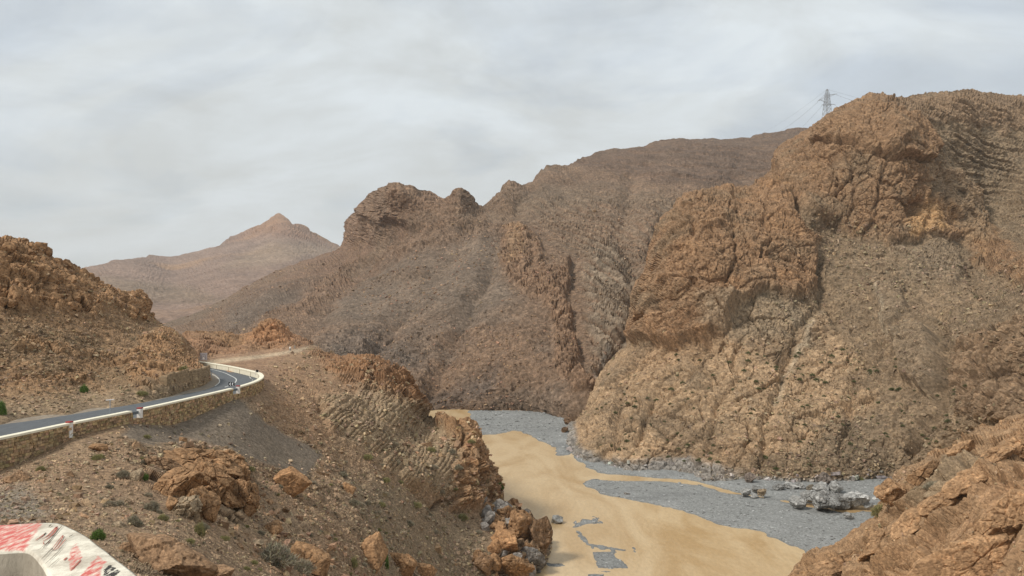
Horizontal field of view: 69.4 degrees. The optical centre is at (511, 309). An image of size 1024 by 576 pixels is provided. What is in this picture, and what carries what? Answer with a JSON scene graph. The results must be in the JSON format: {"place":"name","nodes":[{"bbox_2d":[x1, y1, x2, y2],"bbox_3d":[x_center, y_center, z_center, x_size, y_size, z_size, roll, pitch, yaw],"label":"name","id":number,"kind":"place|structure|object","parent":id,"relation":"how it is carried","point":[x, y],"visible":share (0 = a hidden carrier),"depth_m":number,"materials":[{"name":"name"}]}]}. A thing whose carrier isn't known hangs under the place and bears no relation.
{"place":"outdoors","nodes":[
{"label":"outdoors","id":0,"kind":"place"},
{"bbox_2d":[0,235,211,424],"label":"hill","id":1,"kind":"structure","parent":0,"point":[56,301],"depth_m":106.81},
{"bbox_2d":[0,399,6,414],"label":"shrub","id":2,"kind":"object","parent":1,"relation":"on","point":[3,410],"visible":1,"depth_m":73.61,"materials":[{"name":"green plant"}]},
{"bbox_2d":[0,297,7,306],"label":"boulder","id":3,"kind":"object","parent":1,"relation":"on","point":[3,301],"visible":0.93,"depth_m":104.13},
{"bbox_2d":[2,242,15,253],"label":"boulder","id":4,"kind":"object","parent":1,"relation":"on","point":[10,246],"visible":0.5,"depth_m":118.85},
{"bbox_2d":[6,299,17,307],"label":"boulder","id":5,"kind":"object","parent":1,"relation":"on","point":[11,303],"visible":1,"depth_m":104.95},
{"bbox_2d":[35,242,47,252],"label":"boulder","id":6,"kind":"object","parent":1,"relation":"on","point":[43,245],"visible":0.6,"depth_m":131.83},
{"bbox_2d":[52,258,64,266],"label":"boulder","id":7,"kind":"object","parent":1,"relation":"on","point":[59,261],"visible":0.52,"depth_m":131.66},
{"bbox_2d":[64,259,72,268],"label":"boulder","id":8,"kind":"object","parent":1,"relation":"on","point":[68,263],"visible":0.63,"depth_m":134.67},
{"bbox_2d":[66,302,77,309],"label":"boulder","id":9,"kind":"object","parent":1,"relation":"on","point":[73,305],"visible":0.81,"depth_m":117.58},
{"bbox_2d":[67,275,76,282],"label":"boulder","id":10,"kind":"object","parent":1,"relation":"on","point":[73,278],"visible":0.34,"depth_m":126.32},
{"bbox_2d":[71,292,80,302],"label":"boulder","id":11,"kind":"object","parent":1,"relation":"on","point":[76,296],"visible":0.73,"depth_m":121.88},
{"bbox_2d":[79,384,88,392],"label":"shrub","id":12,"kind":"object","parent":1,"relation":"on","point":[84,388],"visible":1,"depth_m":88.47,"materials":[{"name":"green plant"}]},
{"bbox_2d":[0,237,210,417],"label":"rubble","id":13,"kind":"object","parent":1,"relation":"on","point":[122,393],"visible":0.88,"depth_m":98.54,"materials":[{"name":"stone"}]},
{"bbox_2d":[1,373,219,424],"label":"verge","id":14,"kind":"structure","parent":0,"point":[214,381],"depth_m":82.53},
{"bbox_2d":[159,365,209,389],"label":"masonry wall","id":15,"kind":"structure","parent":14,"relation":"on","point":[184,375],"depth_m":101.60,"materials":[{"name":"stone"}]},
{"bbox_2d":[0,368,256,435],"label":"road","id":16,"kind":"structure","parent":0,"point":[17,427],"depth_m":81.68,"materials":[{"name":"asphalt"}]},
{"bbox_2d":[84,213,339,323],"bbox_3d":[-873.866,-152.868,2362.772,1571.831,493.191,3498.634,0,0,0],"label":"mountain","id":17,"kind":"structure","parent":0,"point":[179,286],"depth_m":1852.50,"materials":[{"name":"stone"}]},
{"bbox_2d":[182,318,316,389],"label":"knoll","id":18,"kind":"structure","parent":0,"point":[255,348],"depth_m":188.39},
{"bbox_2d":[0,345,551,575],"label":"slope","id":19,"kind":"structure","parent":0,"point":[269,440],"depth_m":99.66,"materials":[{"name":"soil"}]},
{"bbox_2d":[2,471,30,482],"bbox_3d":[-34.781,11.735,51.934,1.661,0.766,1.344,0,0,-36],"label":"boulder","id":20,"kind":"object","parent":19,"relation":"on","point":[19,475],"visible":0.94,"depth_m":51.62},
{"bbox_2d":[89,529,106,539],"bbox_3d":[-18.498,10.054,33.067,0.801,0.727,0.754,0,0,15],"label":"shrub","id":21,"kind":"object","parent":19,"relation":"on","point":[99,535],"visible":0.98,"depth_m":32.97,"materials":[{"name":"green plant"}]},
{"bbox_2d":[88,443,107,450],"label":"boulder","id":22,"kind":"object","parent":19,"relation":"on","point":[98,447],"visible":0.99,"depth_m":62.46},
{"bbox_2d":[91,454,105,460],"bbox_3d":[-33.361,11.868,59.643,1.304,0.741,1.170,0,0,35],"label":"shrub","id":23,"kind":"object","parent":19,"relation":"on","point":[97,457],"visible":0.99,"depth_m":59.51,"materials":[{"name":"green plant"}]},
{"bbox_2d":[113,521,127,527],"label":"boulder","id":24,"kind":"object","parent":19,"relation":"on","point":[119,524],"visible":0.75,"depth_m":37.70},
{"bbox_2d":[116,470,128,477],"bbox_3d":[-29.268,12.312,55.609,1.257,0.733,1.024,0,0,32],"label":"shrub","id":25,"kind":"object","parent":19,"relation":"on","point":[124,473],"visible":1,"depth_m":55.48,"materials":[{"name":"grey plant"}]},
{"bbox_2d":[119,542,133,552],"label":"boulder","id":26,"kind":"object","parent":19,"relation":"on","point":[125,546],"visible":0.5,"depth_m":31.34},
{"bbox_2d":[0,378,263,470],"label":"retaining wall","id":27,"kind":"structure","parent":19,"relation":"on","point":[16,450],"depth_m":71.40,"materials":[{"name":"stone"}]},
{"bbox_2d":[0,423,70,439],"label":"parapet","id":28,"kind":"structure","parent":27,"relation":"on","point":[33,431],"depth_m":61.94,"materials":[{"name":"beige paint"}]},
{"bbox_2d":[65,421,72,437],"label":"wall post","id":29,"kind":"object","parent":27,"relation":"on","point":[70,431],"depth_m":66.02,"materials":[{"name":"white paint"}]},
{"bbox_2d":[73,411,131,423],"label":"parapet","id":30,"kind":"structure","parent":27,"relation":"on","point":[100,417],"depth_m":70.02,"materials":[{"name":"beige paint"}]},
{"bbox_2d":[136,407,142,417],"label":"wall post","id":31,"kind":"object","parent":27,"relation":"on","point":[140,412],"depth_m":75.32,"materials":[{"name":"white paint"}]},
{"bbox_2d":[143,388,232,409],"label":"parapet","id":32,"kind":"structure","parent":27,"relation":"on","point":[184,399],"depth_m":83.90,"materials":[{"name":"beige paint"}]},
{"bbox_2d":[199,361,263,387],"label":"parapet","id":33,"kind":"structure","parent":27,"relation":"on","point":[259,376],"depth_m":127.30,"materials":[{"name":"beige paint"}]},
{"bbox_2d":[127,514,143,526],"bbox_3d":[-19.805,11.085,38.849,0.881,0.905,1.082,0,0,-18],"label":"shrub","id":34,"kind":"object","parent":19,"relation":"on","point":[134,520],"visible":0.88,"depth_m":38.72,"materials":[{"name":"grey plant"}]},
{"bbox_2d":[127,468,144,480],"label":"boulder","id":35,"kind":"object","parent":19,"relation":"on","point":[137,475],"visible":0.88,"depth_m":55.79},
{"bbox_2d":[143,498,160,511],"bbox_3d":[-22.724,12.381,46.676,1.226,0.921,0.998,0,0,21],"label":"shrub","id":36,"kind":"object","parent":19,"relation":"on","point":[150,506],"visible":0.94,"depth_m":46.58,"materials":[{"name":"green plant"}]},
{"bbox_2d":[142,456,182,470],"bbox_3d":[-30.039,13.185,63.264,2.759,1.788,2.824,0,0,37],"label":"rock outcrop","id":37,"kind":"object","parent":19,"relation":"on","point":[167,464],"visible":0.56,"depth_m":62.49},
{"bbox_2d":[126,532,218,575],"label":"boulder","id":38,"kind":"object","parent":19,"relation":"on","point":[168,554],"visible":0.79,"depth_m":30.39,"materials":[{"name":"stone"}]},
{"bbox_2d":[166,496,178,510],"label":"boulder","id":39,"kind":"object","parent":19,"relation":"on","point":[171,502],"visible":0.88,"depth_m":48.70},
{"bbox_2d":[152,467,204,497],"bbox_3d":[-25.249,13.221,55.926,4.718,2.397,3.446,0,0,28],"label":"rock outcrop","id":40,"kind":"object","parent":19,"relation":"on","point":[179,482],"visible":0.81,"depth_m":54.95,"materials":[{"name":"stone"}]},
{"bbox_2d":[171,495,202,517],"bbox_3d":[-21.664,13.120,49.370,2.338,1.631,2.248,0,0,0],"label":"rock outcrop","id":41,"kind":"object","parent":19,"relation":"on","point":[186,507],"visible":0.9,"depth_m":48.54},
{"bbox_2d":[193,521,205,536],"bbox_3d":[-18.899,13.269,44.704,0.911,1.331,0.817,0,0,34],"label":"shrub","id":42,"kind":"object","parent":19,"relation":"on","point":[199,528],"visible":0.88,"depth_m":44.62,"materials":[{"name":"green plant"}]},
{"bbox_2d":[162,448,243,477],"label":"rock outcrop","id":43,"kind":"object","parent":19,"relation":"on","point":[188,458],"visible":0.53,"depth_m":68.09,"materials":[{"name":"stone"}]},
{"bbox_2d":[186,486,220,522],"bbox_3d":[-21.579,13.582,51.152,2.401,2.613,2.053,0,0,0],"label":"rock outcrop","id":44,"kind":"object","parent":19,"relation":"on","point":[210,502],"visible":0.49,"depth_m":50.99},
{"bbox_2d":[194,458,234,500],"bbox_3d":[-24.822,14.307,60.967,3.610,4.133,3.410,0,0,42],"label":"rock outcrop","id":45,"kind":"object","parent":19,"relation":"on","point":[218,481],"visible":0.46,"depth_m":60.22,"materials":[{"name":"stone"}]},
{"bbox_2d":[216,564,234,575],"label":"boulder","id":46,"kind":"object","parent":19,"relation":"on","point":[225,570],"visible":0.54,"depth_m":36.73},
{"bbox_2d":[221,473,240,508],"bbox_3d":[-23.729,15.477,61.913,2.910,3.436,3.818,0,0,0],"label":"rock outcrop","id":47,"kind":"object","parent":19,"relation":"on","point":[229,500],"visible":0.33,"depth_m":60.66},
{"bbox_2d":[225,449,248,468],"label":"rock outcrop","id":48,"kind":"object","parent":19,"relation":"on","point":[232,454],"visible":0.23,"depth_m":73.94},
{"bbox_2d":[232,461,250,481],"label":"rock outcrop","id":49,"kind":"object","parent":19,"relation":"on","point":[246,473],"visible":0.34,"depth_m":70.69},
{"bbox_2d":[232,479,260,516],"bbox_3d":[-22.690,16.092,62.886,2.765,3.639,3.552,0,0,0],"label":"rock outcrop","id":50,"kind":"object","parent":19,"relation":"on","point":[244,492],"visible":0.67,"depth_m":61.63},
{"bbox_2d":[0,426,525,575],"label":"rocks","id":51,"kind":"object","parent":19,"relation":"on","point":[288,569],"visible":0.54,"depth_m":69.33,"materials":[{"name":"stone"}]},
{"bbox_2d":[264,520,283,534],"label":"boulder","id":52,"kind":"object","parent":19,"relation":"on","point":[274,527],"visible":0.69,"depth_m":62.33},
{"bbox_2d":[0,348,551,575],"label":"rubble","id":53,"kind":"object","parent":19,"relation":"on","point":[327,455],"visible":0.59,"depth_m":95.93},
{"bbox_2d":[0,445,551,575],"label":"pebbles","id":54,"kind":"object","parent":19,"relation":"on","point":[259,511],"visible":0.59,"depth_m":69.45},
{"bbox_2d":[258,539,299,570],"bbox_3d":[-17.024,17.608,53.257,4.012,2.193,3.267,0,0,-35],"label":"shrub","id":55,"kind":"object","parent":19,"relation":"on","point":[282,554],"visible":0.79,"depth_m":52.96,"materials":[{"name":"grey plant"}]},
{"bbox_2d":[273,466,311,497],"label":"boulder","id":56,"kind":"object","parent":19,"relation":"on","point":[293,481],"visible":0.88,"depth_m":80.95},
{"bbox_2d":[294,557,316,574],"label":"shrub","id":57,"kind":"object","parent":19,"relation":"on","point":[305,566],"visible":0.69,"depth_m":57.14,"materials":[{"name":"grey plant"}]},
{"bbox_2d":[290,541,330,575],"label":"boulder","id":58,"kind":"object","parent":19,"relation":"on","point":[320,559],"visible":0.65,"depth_m":60.13,"materials":[{"name":"stone"}]},
{"bbox_2d":[342,482,356,494],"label":"boulder","id":59,"kind":"object","parent":19,"relation":"on","point":[348,488],"visible":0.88,"depth_m":94.86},
{"bbox_2d":[351,556,358,568],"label":"shrub","id":60,"kind":"object","parent":19,"relation":"on","point":[353,560],"visible":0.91,"depth_m":74.77,"materials":[{"name":"green plant"}]},
{"bbox_2d":[361,531,387,573],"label":"boulder","id":61,"kind":"object","parent":19,"relation":"on","point":[374,549],"visible":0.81,"depth_m":81.29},
{"bbox_2d":[390,552,416,575],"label":"boulder","id":62,"kind":"object","parent":19,"relation":"on","point":[406,564],"visible":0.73,"depth_m":91.77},
{"bbox_2d":[416,562,437,575],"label":"boulder","id":63,"kind":"object","parent":19,"relation":"on","point":[424,569],"visible":0.76,"depth_m":99.53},
{"bbox_2d":[472,549,483,561],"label":"boulder","id":64,"kind":"object","parent":19,"relation":"on","point":[475,554],"visible":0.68,"depth_m":120.00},
{"bbox_2d":[473,552,492,575],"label":"boulder","id":65,"kind":"object","parent":19,"relation":"on","point":[483,562],"visible":0.92,"depth_m":118.90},
{"bbox_2d":[480,521,488,530],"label":"boulder","id":66,"kind":"object","parent":19,"relation":"on","point":[484,525],"visible":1,"depth_m":129.81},
{"bbox_2d":[481,505,491,516],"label":"boulder","id":67,"kind":"object","parent":19,"relation":"on","point":[487,508],"visible":0.51,"depth_m":135.49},
{"bbox_2d":[484,511,494,523],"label":"boulder","id":68,"kind":"object","parent":19,"relation":"on","point":[489,516],"visible":0.75,"depth_m":132.77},
{"bbox_2d":[487,539,501,554],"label":"boulder","id":69,"kind":"object","parent":19,"relation":"on","point":[494,546],"visible":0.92,"depth_m":123.38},
{"bbox_2d":[490,553,501,570],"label":"boulder","id":70,"kind":"object","parent":19,"relation":"on","point":[496,564],"visible":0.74,"depth_m":120.58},
{"bbox_2d":[493,498,507,513],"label":"boulder","id":71,"kind":"object","parent":19,"relation":"on","point":[499,503],"visible":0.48,"depth_m":138.47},
{"bbox_2d":[495,520,506,531],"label":"boulder","id":72,"kind":"object","parent":19,"relation":"on","point":[500,525],"visible":0.59,"depth_m":130.67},
{"bbox_2d":[491,529,517,552],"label":"boulder","id":73,"kind":"object","parent":19,"relation":"on","point":[507,539],"visible":0.79,"depth_m":124.66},
{"bbox_2d":[497,505,514,517],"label":"boulder","id":74,"kind":"object","parent":19,"relation":"on","point":[504,511],"visible":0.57,"depth_m":136.99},
{"bbox_2d":[500,554,534,575],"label":"boulder","id":75,"kind":"object","parent":19,"relation":"on","point":[513,565],"visible":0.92,"depth_m":121.33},
{"bbox_2d":[507,509,534,539],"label":"boulder","id":76,"kind":"object","parent":19,"relation":"on","point":[520,522],"visible":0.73,"depth_m":129.41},
{"bbox_2d":[520,546,545,565],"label":"boulder","id":77,"kind":"object","parent":19,"relation":"on","point":[535,556],"visible":0.89,"depth_m":124.83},
{"bbox_2d":[528,516,552,549],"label":"boulder","id":78,"kind":"object","parent":19,"relation":"on","point":[540,533],"visible":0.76,"depth_m":130.06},
{"bbox_2d":[163,127,807,419],"bbox_3d":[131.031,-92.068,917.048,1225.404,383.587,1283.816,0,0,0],"label":"mountainside","id":79,"kind":"structure","parent":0,"point":[659,177],"depth_m":520.63,"materials":[{"name":"stone"}]},
{"bbox_2d":[163,207,655,415],"bbox_3d":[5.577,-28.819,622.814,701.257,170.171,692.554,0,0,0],"label":"rubble","id":80,"kind":"object","parent":79,"relation":"on","point":[457,278],"visible":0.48,"depth_m":454.65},
{"bbox_2d":[0,0,1023,267],"label":"sky","id":81,"kind":"structure","parent":0,"point":[130,129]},
{"bbox_2d":[429,409,876,575],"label":"river","id":82,"kind":"structure","parent":0,"point":[540,480],"depth_m":152.24,"materials":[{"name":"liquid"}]},
{"bbox_2d":[468,410,891,575],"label":"gravel riverbed","id":83,"kind":"structure","parent":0,"point":[651,495],"depth_m":175.87,"materials":[{"name":"gravel"}]},
{"bbox_2d":[551,515,562,523],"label":"boulder","id":84,"kind":"object","parent":83,"relation":"on","point":[556,519],"visible":1,"depth_m":155.61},
{"bbox_2d":[469,410,880,575],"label":"shingle","id":85,"kind":"object","parent":83,"relation":"on","point":[550,436],"visible":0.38,"depth_m":178.54,"materials":[{"name":"gravel"}]},
{"bbox_2d":[566,446,892,482],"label":"shore rocks","id":86,"kind":"object","parent":83,"relation":"on","point":[852,478],"visible":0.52,"depth_m":193.56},
{"bbox_2d":[740,487,750,495],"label":"boulder","id":87,"kind":"object","parent":83,"relation":"on","point":[746,491],"visible":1,"depth_m":176.56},
{"bbox_2d":[744,472,756,482],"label":"boulder","id":88,"kind":"object","parent":83,"relation":"on","point":[749,477],"visible":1,"depth_m":190.18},
{"bbox_2d":[772,483,784,490],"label":"boulder","id":89,"kind":"object","parent":83,"relation":"on","point":[778,486],"visible":1,"depth_m":182.18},
{"bbox_2d":[783,482,798,488],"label":"boulder","id":90,"kind":"object","parent":83,"relation":"on","point":[789,485],"visible":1,"depth_m":183.48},
{"bbox_2d":[789,495,806,507],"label":"boulder","id":91,"kind":"object","parent":83,"relation":"on","point":[795,501],"visible":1,"depth_m":165.86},
{"bbox_2d":[800,490,815,502],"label":"boulder","id":92,"kind":"object","parent":83,"relation":"on","point":[806,494],"visible":0.59,"depth_m":170.09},
{"bbox_2d":[812,481,828,491],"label":"boulder","id":93,"kind":"object","parent":83,"relation":"on","point":[820,486],"visible":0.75,"depth_m":178.60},
{"bbox_2d":[815,472,830,483],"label":"boulder","id":94,"kind":"object","parent":83,"relation":"on","point":[824,477],"visible":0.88,"depth_m":187.85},
{"bbox_2d":[810,489,840,509],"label":"boulder","id":95,"kind":"object","parent":83,"relation":"on","point":[824,498],"visible":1,"depth_m":163.31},
{"bbox_2d":[829,480,843,492],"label":"boulder","id":96,"kind":"object","parent":83,"relation":"on","point":[835,486],"visible":0.88,"depth_m":178.86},
{"bbox_2d":[832,493,850,509],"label":"boulder","id":97,"kind":"object","parent":83,"relation":"on","point":[845,502],"visible":0.6,"depth_m":165.84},
{"bbox_2d":[843,491,869,506],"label":"boulder","id":98,"kind":"object","parent":83,"relation":"on","point":[857,498],"visible":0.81,"depth_m":166.11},
{"bbox_2d":[566,89,1023,481],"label":"rocky hillside","id":99,"kind":"structure","parent":0,"point":[949,165],"depth_m":279.83,"materials":[{"name":"stone"}]},
{"bbox_2d":[567,206,1023,480],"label":"rubble","id":100,"kind":"object","parent":99,"relation":"on","point":[816,459],"visible":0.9,"depth_m":235.30,"materials":[{"name":"stone"}]},
{"bbox_2d":[817,89,834,115],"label":"pylon","id":101,"kind":"object","parent":99,"relation":"on","point":[827,99],"visible":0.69,"depth_m":559.33,"materials":[{"name":"metal"}]},
{"bbox_2d":[788,413,1023,575],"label":"rock bank","id":102,"kind":"object","parent":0,"point":[943,527],"visible":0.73,"depth_m":93.36,"materials":[{"name":"stone"}]},
{"bbox_2d":[789,565,814,575],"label":"rock ledge","id":103,"kind":"object","parent":102,"relation":"on","point":[803,571],"visible":0.56,"depth_m":109.90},
{"bbox_2d":[808,548,863,574],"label":"rock ledge","id":104,"kind":"object","parent":102,"relation":"on","point":[831,565],"visible":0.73,"depth_m":101.81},
{"bbox_2d":[857,529,890,561],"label":"rock ledge","id":105,"kind":"object","parent":102,"relation":"on","point":[872,546],"visible":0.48,"depth_m":97.32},
{"bbox_2d":[870,503,884,517],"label":"shrub","id":106,"kind":"object","parent":102,"relation":"on","point":[876,509],"visible":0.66,"depth_m":110.07,"materials":[{"name":"green plant"}]},
{"bbox_2d":[873,478,905,505],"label":"rock ledge","id":107,"kind":"object","parent":102,"relation":"on","point":[889,491],"visible":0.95,"depth_m":104.62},
{"bbox_2d":[890,507,920,539],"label":"rock ledge","id":108,"kind":"object","parent":102,"relation":"on","point":[906,523],"visible":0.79,"depth_m":95.03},
{"bbox_2d":[818,413,1023,575],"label":"rubble","id":109,"kind":"object","parent":102,"relation":"on","point":[967,516],"visible":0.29,"depth_m":100.40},
{"bbox_2d":[906,460,939,485],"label":"rock ledge","id":110,"kind":"object","parent":102,"relation":"on","point":[919,475],"visible":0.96,"depth_m":101.54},
{"bbox_2d":[921,479,936,489],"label":"shrub","id":111,"kind":"object","parent":102,"relation":"on","point":[928,485],"visible":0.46,"depth_m":97.53,"materials":[{"name":"beige plant"}]},
{"bbox_2d":[917,490,960,517],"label":"rock ledge","id":112,"kind":"object","parent":102,"relation":"on","point":[927,506],"visible":0.59,"depth_m":90.95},
{"bbox_2d":[946,440,974,456],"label":"rock ledge","id":113,"kind":"object","parent":102,"relation":"on","point":[966,445],"visible":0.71,"depth_m":103.60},
{"bbox_2d":[908,533,1016,575],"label":"rock ledge","id":114,"kind":"object","parent":102,"relation":"on","point":[977,555],"visible":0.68,"depth_m":68.81,"materials":[{"name":"stone"}]},
{"bbox_2d":[942,467,987,498],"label":"rock ledge","id":115,"kind":"object","parent":102,"relation":"on","point":[959,484],"visible":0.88,"depth_m":89.51,"materials":[{"name":"stone"}]},
{"bbox_2d":[971,442,1015,467],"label":"rock ledge","id":116,"kind":"object","parent":102,"relation":"on","point":[1000,452],"visible":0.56,"depth_m":90.20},
{"bbox_2d":[973,489,1023,535],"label":"rock ledge","id":117,"kind":"object","parent":102,"relation":"on","point":[1005,514],"visible":0.84,"depth_m":69.13,"materials":[{"name":"stone"}]},
{"bbox_2d":[1005,432,1023,457],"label":"rock ledge","id":118,"kind":"object","parent":102,"relation":"on","point":[1017,440],"visible":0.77,"depth_m":90.31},
{"label":"lay by","id":119,"kind":"structure","parent":0,"visible":0},
{"bbox_2d":[0,523,135,575],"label":"painted parapet","id":120,"kind":"structure","parent":119,"relation":"on","point":[42,549],"depth_m":2.76,"materials":[{"name":"paint"}]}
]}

